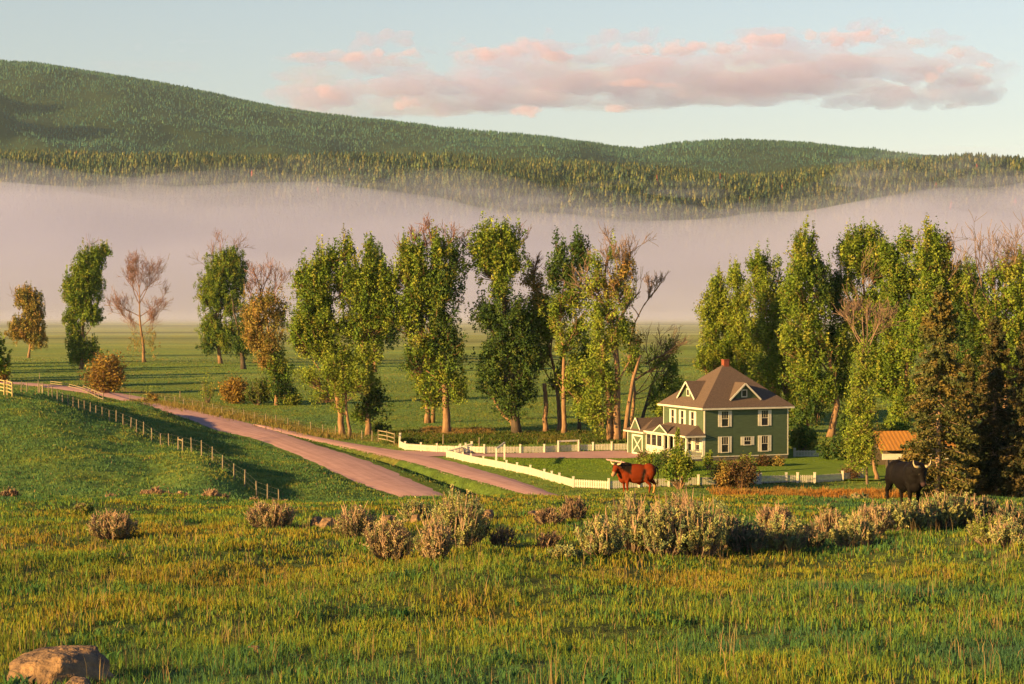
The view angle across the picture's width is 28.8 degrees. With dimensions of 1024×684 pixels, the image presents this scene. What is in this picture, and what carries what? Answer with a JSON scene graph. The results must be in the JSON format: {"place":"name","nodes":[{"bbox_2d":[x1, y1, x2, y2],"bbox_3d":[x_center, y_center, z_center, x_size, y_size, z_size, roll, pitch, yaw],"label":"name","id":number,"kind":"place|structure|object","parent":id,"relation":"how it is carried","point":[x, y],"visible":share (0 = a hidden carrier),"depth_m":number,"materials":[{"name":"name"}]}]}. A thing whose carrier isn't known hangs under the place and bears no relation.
{"place":"outdoors","nodes":[
{"label":"outdoors","id":0,"kind":"place"},
{"bbox_2d":[0,382,442,496],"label":"road","id":1,"kind":"structure","parent":0,"point":[370,474],"depth_m":261.31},
{"bbox_2d":[253,424,557,495],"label":"side road","id":2,"kind":"structure","parent":0,"point":[463,471],"depth_m":240.87,"materials":[{"name":"gravel"}]},
{"bbox_2d":[0,63,905,175],"bbox_3d":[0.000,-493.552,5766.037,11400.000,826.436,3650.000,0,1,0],"label":"hill","id":3,"kind":"structure","parent":0,"point":[13,138],"depth_m":5594.06,"materials":[{"name":"plant"}]},
{"bbox_2d":[0,59,1020,174],"bbox_3d":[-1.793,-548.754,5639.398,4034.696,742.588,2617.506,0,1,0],"label":"distant forest","id":4,"kind":"object","parent":3,"relation":"on","point":[623,152],"visible":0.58,"depth_m":5733.94,"materials":[{"name":"plant"}]},
{"bbox_2d":[418,425,495,434],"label":"dry grass","id":5,"kind":"structure","parent":0,"point":[456,430],"depth_m":300.64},
{"bbox_2d":[4,357,975,395],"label":"grass","id":6,"kind":"structure","parent":0,"point":[131,365],"depth_m":552.27,"materials":[{"name":"plant"}]},
{"bbox_2d":[382,448,637,457],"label":"driveway","id":7,"kind":"structure","parent":0,"point":[602,454],"depth_m":258.27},
{"bbox_2d":[0,315,1023,683],"bbox_3d":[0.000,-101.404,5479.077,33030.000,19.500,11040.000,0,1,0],"label":"ground","id":8,"kind":"structure","parent":0,"point":[176,337],"depth_m":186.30,"materials":[{"name":"plant"}]},
{"bbox_2d":[0,331,11,374],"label":"cottonwood tree","id":9,"kind":"object","parent":8,"relation":"on","point":[7,360],"visible":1,"depth_m":455.52,"materials":[{"name":"green plant"}]},
{"bbox_2d":[4,281,48,357],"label":"cottonwood tree","id":10,"kind":"object","parent":8,"relation":"on","point":[29,329],"visible":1,"depth_m":697.35,"materials":[{"name":"yellow plant"}]},
{"bbox_2d":[7,645,116,683],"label":"rock","id":11,"kind":"object","parent":8,"relation":"on","point":[48,665],"visible":0.94,"depth_m":15.09,"materials":[{"name":"stone"}]},
{"bbox_2d":[58,235,113,368],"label":"cottonwood tree","id":12,"kind":"object","parent":8,"relation":"on","point":[82,284],"visible":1,"depth_m":580.91,"materials":[{"name":"green plant"}]},
{"bbox_2d":[78,343,137,392],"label":"willow bush","id":13,"kind":"object","parent":8,"relation":"on","point":[105,376],"visible":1,"depth_m":429.31,"materials":[{"name":"brown plant"}]},
{"bbox_2d":[86,506,138,539],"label":"sagebrush","id":14,"kind":"object","parent":8,"relation":"on","point":[119,526],"visible":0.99,"depth_m":37.59,"materials":[{"name":"beige plant"}]},
{"bbox_2d":[103,248,173,361],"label":"cottonwood tree","id":15,"kind":"object","parent":8,"relation":"on","point":[131,275],"visible":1,"depth_m":648.12,"materials":[{"name":"brown plant"}]},
{"bbox_2d":[10,380,278,499],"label":"wire fence","id":16,"kind":"object","parent":8,"relation":"on","point":[234,474],"visible":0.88,"depth_m":239.40,"materials":[{"name":"brown wood"}]},
{"bbox_2d":[0,387,389,501],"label":"grass","id":17,"kind":"structure","parent":8,"relation":"on","point":[198,429],"depth_m":214.37,"materials":[{"name":"plant"}]},
{"bbox_2d":[186,228,255,363],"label":"cottonwood tree","id":18,"kind":"object","parent":8,"relation":"on","point":[216,285],"visible":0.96,"depth_m":633.47,"materials":[{"name":"green plant"}]},
{"bbox_2d":[215,371,251,403],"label":"willow bush","id":19,"kind":"object","parent":8,"relation":"on","point":[232,392],"visible":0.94,"depth_m":387.45,"materials":[{"name":"orange plant"}]},
{"bbox_2d":[124,397,364,440],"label":"dry grass","id":20,"kind":"structure","parent":8,"relation":"on","point":[239,416],"depth_m":332.08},
{"bbox_2d":[229,294,263,368],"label":"cottonwood tree","id":21,"kind":"object","parent":8,"relation":"on","point":[240,349],"visible":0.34,"depth_m":581.86,"materials":[{"name":"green plant"}]},
{"bbox_2d":[242,373,270,404],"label":"bush","id":22,"kind":"object","parent":8,"relation":"on","point":[258,396],"visible":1,"depth_m":381.68,"materials":[{"name":"green plant"}]},
{"bbox_2d":[238,252,299,404],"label":"cottonwood tree","id":23,"kind":"object","parent":8,"relation":"on","point":[266,343],"visible":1,"depth_m":380.76,"materials":[{"name":"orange plant"}]},
{"bbox_2d":[243,498,297,528],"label":"sagebrush","id":24,"kind":"object","parent":8,"relation":"on","point":[261,515],"visible":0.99,"depth_m":40.93,"materials":[{"name":"beige plant"}]},
{"bbox_2d":[282,223,361,434],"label":"cottonwood tree","id":25,"kind":"object","parent":8,"relation":"on","point":[313,321],"visible":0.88,"depth_m":296.16,"materials":[{"name":"green plant"}]},
{"bbox_2d":[291,342,375,437],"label":"cottonwood tree","id":26,"kind":"object","parent":8,"relation":"on","point":[330,370],"visible":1,"depth_m":292.44,"materials":[{"name":"green plant"}]},
{"bbox_2d":[332,501,378,539],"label":"sagebrush","id":27,"kind":"object","parent":8,"relation":"on","point":[356,523],"visible":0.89,"depth_m":38.73,"materials":[{"name":"beige plant"}]},
{"bbox_2d":[339,231,402,435],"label":"cottonwood tree","id":28,"kind":"object","parent":8,"relation":"on","point":[375,287],"visible":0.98,"depth_m":295.56,"materials":[{"name":"green plant"}]},
{"bbox_2d":[359,241,402,371],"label":"cottonwood tree","id":29,"kind":"object","parent":8,"relation":"on","point":[390,338],"visible":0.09,"depth_m":555.98,"materials":[{"name":"green plant"}]},
{"bbox_2d":[359,513,417,560],"bbox_3d":[-1.905,3.046,31.096,0.954,0.777,0.796,0,1,0],"label":"sagebrush","id":30,"kind":"object","parent":8,"relation":"on","point":[386,542],"visible":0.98,"depth_m":30.96,"materials":[{"name":"beige plant"}]},
{"bbox_2d":[398,496,432,520],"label":"sagebrush","id":31,"kind":"object","parent":8,"relation":"on","point":[409,511],"visible":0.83,"depth_m":46.43,"materials":[{"name":"green plant"}]},
{"bbox_2d":[405,357,445,422],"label":"cottonwood tree","id":32,"kind":"object","parent":8,"relation":"on","point":[427,419],"visible":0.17,"depth_m":325.40,"materials":[{"name":"green plant"}]},
{"bbox_2d":[386,212,473,432],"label":"cottonwood tree","id":33,"kind":"object","parent":8,"relation":"on","point":[429,292],"visible":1,"depth_m":295.44,"materials":[{"name":"green plant"}]},
{"bbox_2d":[412,514,457,560],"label":"sagebrush","id":34,"kind":"object","parent":8,"relation":"on","point":[436,540],"visible":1,"depth_m":29.61,"materials":[{"name":"beige plant"}]},
{"bbox_2d":[425,484,486,547],"bbox_3d":[-0.972,3.067,34.786,1.106,1.179,1.220,0,1,0],"label":"sagebrush","id":35,"kind":"object","parent":8,"relation":"on","point":[464,532],"visible":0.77,"depth_m":34.60,"materials":[{"name":"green plant"}]},
{"bbox_2d":[380,428,626,444],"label":"undergrowth","id":36,"kind":"object","parent":8,"relation":"on","point":[530,437],"visible":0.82,"depth_m":286.00,"materials":[{"name":"green plant"}]},
{"bbox_2d":[463,211,546,432],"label":"cottonwood tree","id":37,"kind":"object","parent":8,"relation":"on","point":[493,252],"visible":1,"depth_m":296.40,"materials":[{"name":"green plant"}]},
{"bbox_2d":[488,525,521,547],"bbox_3d":[-0.145,3.444,35.234,0.602,0.468,0.512,-1,2,-44],"label":"dry brush","id":38,"kind":"object","parent":8,"relation":"on","point":[498,538],"visible":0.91,"depth_m":35.15,"materials":[{"name":"brown plant"}]},
{"bbox_2d":[0,513,1018,683],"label":"dry stalks","id":39,"kind":"object","parent":8,"relation":"on","point":[358,647],"visible":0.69,"depth_m":22.85,"materials":[{"name":"brown plant"}]},
{"bbox_2d":[0,503,1023,573],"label":"grass","id":40,"kind":"structure","parent":8,"relation":"on","point":[181,530],"depth_m":35.20,"materials":[{"name":"plant"}]},
{"bbox_2d":[0,493,1023,683],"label":"weeds","id":41,"kind":"object","parent":8,"relation":"on","point":[21,680],"visible":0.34,"depth_m":24.17,"materials":[{"name":"green plant"}]},
{"bbox_2d":[0,490,1023,521],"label":"grass","id":42,"kind":"structure","parent":8,"relation":"on","point":[113,499],"depth_m":64.88,"materials":[{"name":"plant"}]},
{"bbox_2d":[399,433,626,453],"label":"picket fence","id":43,"kind":"object","parent":8,"relation":"on","point":[404,445],"visible":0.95,"depth_m":263.29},
{"bbox_2d":[68,393,1017,498],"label":"grass","id":44,"kind":"structure","parent":8,"relation":"on","point":[345,424],"depth_m":339.55,"materials":[{"name":"plant"}]},
{"bbox_2d":[517,252,571,432],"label":"cottonwood tree","id":45,"kind":"object","parent":8,"relation":"on","point":[537,297],"visible":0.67,"depth_m":301.19,"materials":[{"name":"green plant"}]},
{"bbox_2d":[536,530,563,549],"bbox_3d":[0.633,3.511,35.267,0.478,0.435,0.495,-1,1,-33],"label":"dry brush","id":46,"kind":"object","parent":8,"relation":"on","point":[547,541],"visible":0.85,"depth_m":35.18,"materials":[{"name":"brown plant"}]},
{"bbox_2d":[533,505,568,523],"bbox_3d":[0.849,3.753,43.120,0.796,0.448,0.733,0,1,0],"label":"dry brush","id":47,"kind":"object","parent":8,"relation":"on","point":[547,515],"visible":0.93,"depth_m":43.01,"materials":[{"name":"brown plant"}]},
{"bbox_2d":[538,224,595,432],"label":"cottonwood tree","id":48,"kind":"object","parent":8,"relation":"on","point":[570,298],"visible":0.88,"depth_m":295.67,"materials":[{"name":"green plant"}]},
{"bbox_2d":[547,542,586,559],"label":"sagebrush","id":49,"kind":"object","parent":8,"relation":"on","point":[567,551],"visible":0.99,"depth_m":30.50,"materials":[{"name":"green plant"}]},
{"bbox_2d":[555,493,590,520],"bbox_3d":[1.401,3.772,45.395,0.748,0.659,0.724,-1,1,-31],"label":"dry brush","id":50,"kind":"object","parent":8,"relation":"on","point":[578,511],"visible":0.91,"depth_m":45.32,"materials":[{"name":"brown plant"}]},
{"bbox_2d":[568,330,598,430],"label":"cottonwood tree","id":51,"kind":"object","parent":8,"relation":"on","point":[584,349],"visible":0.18,"depth_m":304.52,"materials":[{"name":"green plant"}]},
{"bbox_2d":[573,508,626,556],"bbox_3d":[1.423,2.991,31.303,0.718,0.808,0.798,1,2,44],"label":"sagebrush","id":52,"kind":"object","parent":8,"relation":"on","point":[604,540],"visible":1,"depth_m":31.19,"materials":[{"name":"green plant"}]},
{"bbox_2d":[446,441,758,488],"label":"picket fence","id":53,"kind":"object","parent":8,"relation":"on","point":[453,452],"visible":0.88,"depth_m":222.56,"materials":[{"name":"wood"}]},
{"bbox_2d":[559,222,658,440],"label":"cottonwood tree","id":54,"kind":"object","parent":8,"relation":"on","point":[619,333],"visible":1,"depth_m":282.12,"materials":[{"name":"green plant"}]},
{"bbox_2d":[611,460,658,494],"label":"bull","id":55,"kind":"object","parent":8,"relation":"on","point":[627,473],"visible":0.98,"depth_m":83.88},
{"bbox_2d":[604,490,667,553],"bbox_3d":[2.142,3.107,34.518,1.087,1.166,1.050,1,1,27],"label":"sagebrush","id":56,"kind":"object","parent":8,"relation":"on","point":[627,514],"visible":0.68,"depth_m":34.37,"materials":[{"name":"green plant"}]},
{"bbox_2d":[600,270,695,425],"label":"cottonwood tree","id":57,"kind":"object","parent":8,"relation":"on","point":[659,362],"visible":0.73,"depth_m":288.14,"materials":[{"name":"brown plant"}]},
{"bbox_2d":[634,322,685,417],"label":"cottonwood tree","id":58,"kind":"object","parent":8,"relation":"on","point":[673,368],"visible":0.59,"depth_m":318.75,"materials":[{"name":"green plant"}]},
{"bbox_2d":[636,491,691,556],"bbox_3d":[2.620,3.131,34.124,1.059,1.176,1.146,0,1,0],"label":"sagebrush","id":59,"kind":"object","parent":8,"relation":"on","point":[660,531],"visible":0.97,"depth_m":34.01,"materials":[{"name":"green plant"}]},
{"bbox_2d":[651,372,683,416],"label":"cottonwood tree","id":60,"kind":"object","parent":8,"relation":"on","point":[672,389],"visible":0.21,"depth_m":292.07,"materials":[{"name":"green plant"}]},
{"bbox_2d":[650,488,705,546],"bbox_3d":[3.194,3.254,37.344,1.152,1.184,1.082,-1,2,-39],"label":"sagebrush","id":61,"kind":"object","parent":8,"relation":"on","point":[678,499],"visible":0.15,"depth_m":37.24,"materials":[{"name":"beige plant"}]},
{"bbox_2d":[659,446,697,488],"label":"yard tree","id":62,"kind":"object","parent":8,"relation":"on","point":[683,465],"visible":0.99,"depth_m":210.99,"materials":[{"name":"green plant"}]},
{"bbox_2d":[675,494,729,559],"bbox_3d":[3.211,3.183,34.269,1.025,1.148,1.085,-1,1,-35],"label":"sagebrush","id":63,"kind":"object","parent":8,"relation":"on","point":[701,533],"visible":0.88,"depth_m":34.12,"materials":[{"name":"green plant"}]},
{"bbox_2d":[623,359,794,461],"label":"farmhouse","id":64,"kind":"object","parent":8,"relation":"on","point":[725,410],"visible":0.88,"depth_m":250.47,"materials":[{"name":"green"}]},
{"bbox_2d":[692,263,739,374],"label":"cottonwood tree","id":65,"kind":"object","parent":8,"relation":"on","point":[716,348],"visible":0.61,"depth_m":338.90,"materials":[{"name":"green plant"}]},
{"bbox_2d":[706,455,733,486],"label":"shrub","id":66,"kind":"object","parent":8,"relation":"on","point":[717,475],"visible":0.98,"depth_m":212.50,"materials":[{"name":"yellow plant"}]},
{"bbox_2d":[705,497,744,549],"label":"sagebrush","id":67,"kind":"object","parent":8,"relation":"on","point":[727,521],"visible":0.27,"depth_m":36.46,"materials":[{"name":"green plant"}]},
{"bbox_2d":[719,452,761,488],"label":"shrub","id":68,"kind":"object","parent":8,"relation":"on","point":[744,476],"visible":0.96,"depth_m":212.02,"materials":[{"name":"brown plant"}]},
{"bbox_2d":[723,514,774,552],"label":"sagebrush","id":69,"kind":"object","parent":8,"relation":"on","point":[738,540],"visible":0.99,"depth_m":34.88,"materials":[{"name":"green plant"}]},
{"bbox_2d":[720,256,785,399],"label":"cottonwood tree","id":70,"kind":"object","parent":8,"relation":"on","point":[735,279],"visible":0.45,"depth_m":337.06,"materials":[{"name":"green plant"}]},
{"bbox_2d":[738,238,800,423],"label":"cottonwood tree","id":71,"kind":"object","parent":8,"relation":"on","point":[767,307],"visible":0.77,"depth_m":318.18,"materials":[{"name":"green plant"}]},
{"bbox_2d":[755,499,795,527],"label":"sagebrush","id":72,"kind":"object","parent":8,"relation":"on","point":[764,514],"visible":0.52,"depth_m":43.83,"materials":[{"name":"beige plant"}]},
{"bbox_2d":[755,511,811,552],"bbox_3d":[4.900,3.429,36.002,1.046,0.807,1.057,0,1,0],"label":"sagebrush","id":73,"kind":"object","parent":8,"relation":"on","point":[787,537],"visible":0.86,"depth_m":35.83,"materials":[{"name":"green plant"}]},
{"bbox_2d":[788,422,818,450],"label":"bush","id":74,"kind":"object","parent":8,"relation":"on","point":[802,437],"visible":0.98,"depth_m":265.23,"materials":[{"name":"green plant"}]},
{"bbox_2d":[773,215,843,436],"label":"cottonwood tree","id":75,"kind":"object","parent":8,"relation":"on","point":[806,350],"visible":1,"depth_m":291.86,"materials":[{"name":"green plant"}]},
{"bbox_2d":[759,469,863,483],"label":"picket fence","id":76,"kind":"object","parent":8,"relation":"on","point":[841,475],"visible":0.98,"depth_m":220.19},
{"bbox_2d":[799,521,828,548],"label":"sagebrush","id":77,"kind":"object","parent":8,"relation":"on","point":[818,537],"visible":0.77,"depth_m":37.49,"materials":[{"name":"green plant"}]},
{"bbox_2d":[810,507,847,538],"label":"sagebrush","id":78,"kind":"object","parent":8,"relation":"on","point":[828,521],"visible":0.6,"depth_m":41.43,"materials":[{"name":"beige plant"}]},
{"bbox_2d":[813,431,855,459],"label":"hedge bush","id":79,"kind":"object","parent":8,"relation":"on","point":[829,450],"visible":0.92,"depth_m":249.85,"materials":[{"name":"green plant"}]},
{"bbox_2d":[829,510,877,549],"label":"sagebrush","id":80,"kind":"object","parent":8,"relation":"on","point":[856,532],"visible":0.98,"depth_m":36.90,"materials":[{"name":"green plant"}]},
{"bbox_2d":[823,216,899,411],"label":"cottonwood tree","id":81,"kind":"object","parent":8,"relation":"on","point":[857,245],"visible":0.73,"depth_m":294.27,"materials":[{"name":"green plant"}]},
{"bbox_2d":[831,282,904,484],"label":"cottonwood tree","id":82,"kind":"object","parent":8,"relation":"on","point":[862,430],"visible":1,"depth_m":218.38,"materials":[{"name":"green plant"}]},
{"bbox_2d":[853,499,894,536],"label":"sagebrush","id":83,"kind":"object","parent":8,"relation":"on","point":[879,516],"visible":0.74,"depth_m":44.39,"materials":[{"name":"beige plant"}]},
{"bbox_2d":[863,220,923,429],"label":"cottonwood tree","id":84,"kind":"object","parent":8,"relation":"on","point":[898,287],"visible":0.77,"depth_m":291.38,"materials":[{"name":"green plant"}]},
{"bbox_2d":[875,413,912,430],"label":"bush","id":85,"kind":"object","parent":8,"relation":"on","point":[897,426],"visible":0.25,"depth_m":272.94,"materials":[{"name":"green plant"}]},
{"bbox_2d":[884,498,911,531],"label":"sagebrush","id":86,"kind":"object","parent":8,"relation":"on","point":[899,523],"visible":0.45,"depth_m":46.83,"materials":[{"name":"green plant"}]},
{"bbox_2d":[885,460,930,505],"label":"bull","id":87,"kind":"object","parent":8,"relation":"on","point":[909,477],"visible":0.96,"depth_m":69.59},
{"bbox_2d":[869,430,955,467],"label":"shed","id":88,"kind":"structure","parent":8,"relation":"on","point":[891,441],"depth_m":237.80,"materials":[{"name":"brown wood"}]},
{"bbox_2d":[897,496,937,530],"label":"sagebrush","id":89,"kind":"object","parent":8,"relation":"on","point":[920,515],"visible":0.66,"depth_m":47.58,"materials":[{"name":"green plant"}]},
{"bbox_2d":[895,213,976,429],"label":"cottonwood tree","id":90,"kind":"object","parent":8,"relation":"on","point":[932,254],"visible":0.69,"depth_m":278.03,"materials":[{"name":"green plant"}]},
{"bbox_2d":[897,285,982,497],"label":"spruce tree","id":91,"kind":"object","parent":8,"relation":"on","point":[929,440],"visible":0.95,"depth_m":195.67,"materials":[{"name":"green plant"}]},
{"bbox_2d":[923,490,965,528],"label":"sagebrush","id":92,"kind":"object","parent":8,"relation":"on","point":[947,509],"visible":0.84,"depth_m":48.15,"materials":[{"name":"green plant"}]},
{"bbox_2d":[952,489,987,526],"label":"sagebrush","id":93,"kind":"object","parent":8,"relation":"on","point":[970,509],"visible":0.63,"depth_m":48.41,"materials":[{"name":"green plant"}]},
{"bbox_2d":[952,354,989,497],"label":"spruce tree","id":94,"kind":"object","parent":8,"relation":"on","point":[970,386],"visible":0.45,"depth_m":202.69,"materials":[{"name":"green plant"}]},
{"bbox_2d":[955,252,992,395],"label":"cottonwood tree","id":95,"kind":"object","parent":8,"relation":"on","point":[978,340],"visible":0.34,"depth_m":291.19,"materials":[{"name":"green plant"}]},
{"bbox_2d":[951,209,1023,437],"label":"cottonwood tree","id":96,"kind":"object","parent":8,"relation":"on","point":[1007,302],"visible":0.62,"depth_m":278.70,"materials":[{"name":"green plant"}]},
{"bbox_2d":[976,494,999,519],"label":"sagebrush","id":97,"kind":"object","parent":8,"relation":"on","point":[991,507],"visible":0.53,"depth_m":48.97,"materials":[{"name":"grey plant"}]},
{"bbox_2d":[966,509,1015,545],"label":"rabbitbrush","id":98,"kind":"object","parent":8,"relation":"on","point":[981,530],"visible":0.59,"depth_m":33.13,"materials":[{"name":"green plant"}]},
{"bbox_2d":[973,316,1018,492],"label":"spruce tree","id":99,"kind":"object","parent":8,"relation":"on","point":[992,396],"visible":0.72,"depth_m":205.56,"materials":[{"name":"green plant"}]},
{"bbox_2d":[986,513,1023,547],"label":"sagebrush","id":100,"kind":"object","parent":8,"relation":"on","point":[999,533],"visible":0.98,"depth_m":32.41,"materials":[{"name":"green plant"}]},
{"bbox_2d":[993,330,1023,497],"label":"spruce tree","id":101,"kind":"object","parent":8,"relation":"on","point":[1011,479],"visible":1,"depth_m":199.77,"materials":[{"name":"green plant"}]},
{"bbox_2d":[994,499,1023,527],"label":"sagebrush","id":102,"kind":"object","parent":8,"relation":"on","point":[1013,513],"visible":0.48,"depth_m":46.99,"materials":[{"name":"beige plant"}]},
{"bbox_2d":[0,621,1023,683],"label":"grass","id":103,"kind":"structure","parent":0,"point":[238,666],"depth_m":16.18,"materials":[{"name":"plant"}]},
{"bbox_2d":[0,163,1023,314],"bbox_3d":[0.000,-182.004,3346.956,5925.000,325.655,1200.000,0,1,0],"label":"foothill","id":104,"kind":"structure","parent":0,"point":[181,307],"depth_m":3004.15,"materials":[{"name":"plant"}]},
{"bbox_2d":[0,147,1023,308],"bbox_3d":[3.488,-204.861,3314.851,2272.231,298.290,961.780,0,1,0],"label":"forest","id":105,"kind":"object","parent":104,"relation":"on","point":[319,181],"visible":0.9,"depth_m":3210.85,"materials":[{"name":"plant"}]},
{"bbox_2d":[0,0,1023,157],"label":"sky","id":106,"kind":"structure","parent":0,"point":[925,77],"materials":[{"name":"blue"}]},
{"bbox_2d":[452,449,885,488],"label":"lawn","id":107,"kind":"structure","parent":0,"point":[810,466],"depth_m":235.53,"materials":[{"name":"green plant"}]},
{"bbox_2d":[705,484,1010,498],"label":"dry grass","id":108,"kind":"structure","parent":0,"point":[875,493],"depth_m":205.88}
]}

